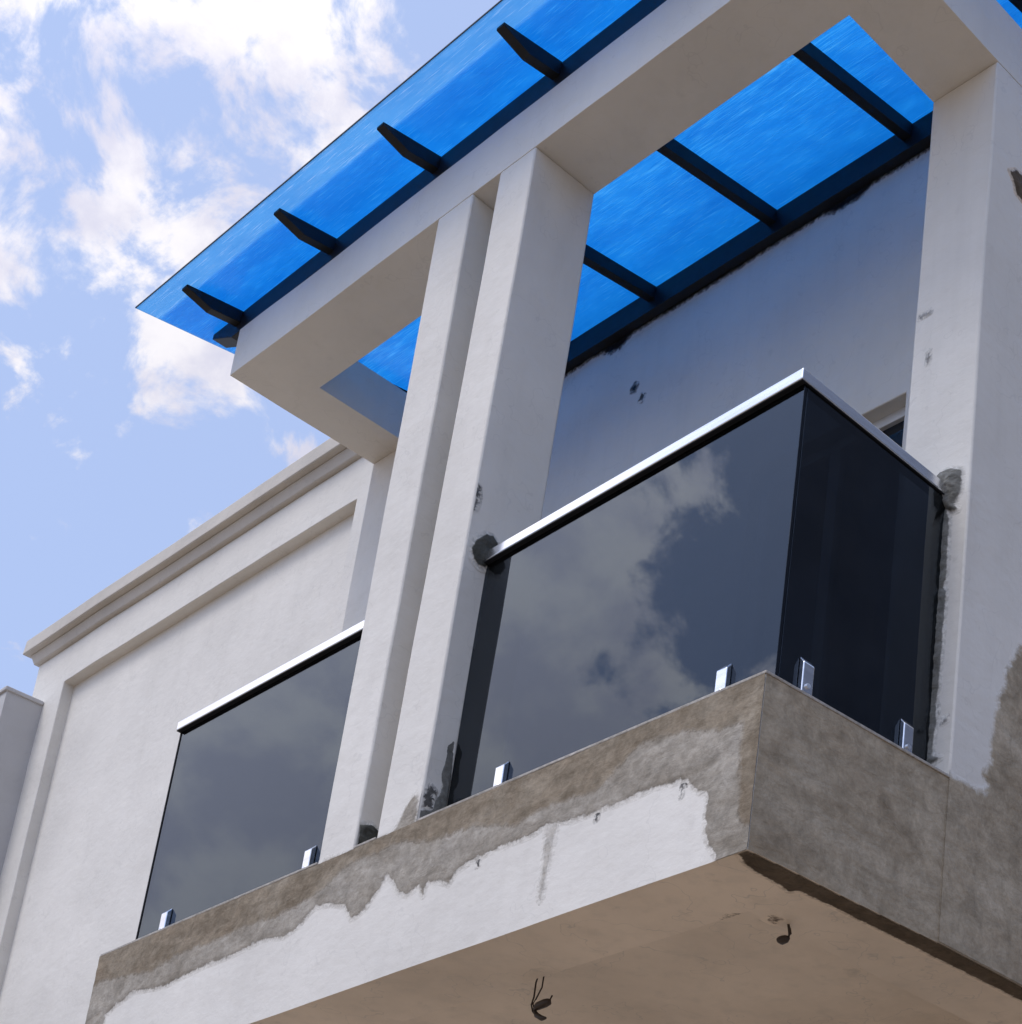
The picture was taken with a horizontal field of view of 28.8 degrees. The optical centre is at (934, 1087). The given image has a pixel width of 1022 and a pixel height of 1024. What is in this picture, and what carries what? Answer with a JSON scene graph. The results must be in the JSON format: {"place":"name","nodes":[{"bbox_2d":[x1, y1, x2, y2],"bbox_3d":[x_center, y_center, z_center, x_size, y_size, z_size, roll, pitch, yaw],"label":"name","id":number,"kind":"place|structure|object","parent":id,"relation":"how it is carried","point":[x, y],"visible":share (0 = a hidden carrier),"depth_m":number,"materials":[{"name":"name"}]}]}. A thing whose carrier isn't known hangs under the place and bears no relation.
{"place":"outdoors","nodes":[
{"label":"outdoors","id":0,"kind":"place"},
{"bbox_2d":[0,0,499,695],"label":"sky","id":1,"kind":"structure","parent":0,"point":[134,134],"materials":[{"name":"blue"}]},
{"bbox_2d":[0,0,1021,1023],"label":"house","id":2,"kind":"structure","parent":0,"point":[690,864],"depth_m":6.67,"materials":[{"name":"white paint"}]},
{"bbox_2d":[135,620,364,939],"bbox_3d":[-2.603,-1.133,7.284,1.467,1.064,0.058,-12,-25,39],"label":"glass balustrade","id":3,"kind":"object","parent":2,"relation":"on","point":[249,795],"visible":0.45,"depth_m":7.31,"materials":[{"name":"black glass"}]},
{"bbox_2d":[531,977,552,1020],"bbox_3d":[-1.240,-0.320,6.022,0.107,0.238,0.027,-12,-25,39],"label":"loose cable","id":4,"kind":"object","parent":2,"relation":"hanging from","point":[542,1004],"visible":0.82,"depth_m":5.99,"materials":[{"name":"black plastic"}]},
{"bbox_2d":[135,0,1021,392],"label":"canopy","id":5,"kind":"object","parent":2,"relation":"attached to","point":[837,112],"visible":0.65,"depth_m":7.78,"materials":[{"name":"blue glass"}]},
{"bbox_2d":[447,368,945,805],"bbox_3d":[-0.788,-1.410,6.195,1.580,1.096,0.678,-12,-25,39],"label":"glass balustrade","id":6,"kind":"object","parent":2,"relation":"on","point":[789,529],"visible":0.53,"depth_m":5.83,"materials":[{"name":"glass"}]},
{"bbox_2d":[776,925,791,944],"bbox_3d":[-0.435,-0.444,5.486,0.057,0.064,0.027,-12,-25,39],"label":"loose cable","id":7,"kind":"object","parent":2,"relation":"hanging from","point":[783,939],"visible":1,"depth_m":5.47,"materials":[{"name":"black plastic"}]},
{"bbox_2d":[872,406,905,447],"bbox_3d":[-0.435,-1.559,7.158,0.830,2.075,0.050,-12,-25,39],"label":"balcony door","id":8,"kind":"structure","parent":2,"relation":"in","point":[892,425],"depth_m":7.28,"materials":[{"name":"white metal"}]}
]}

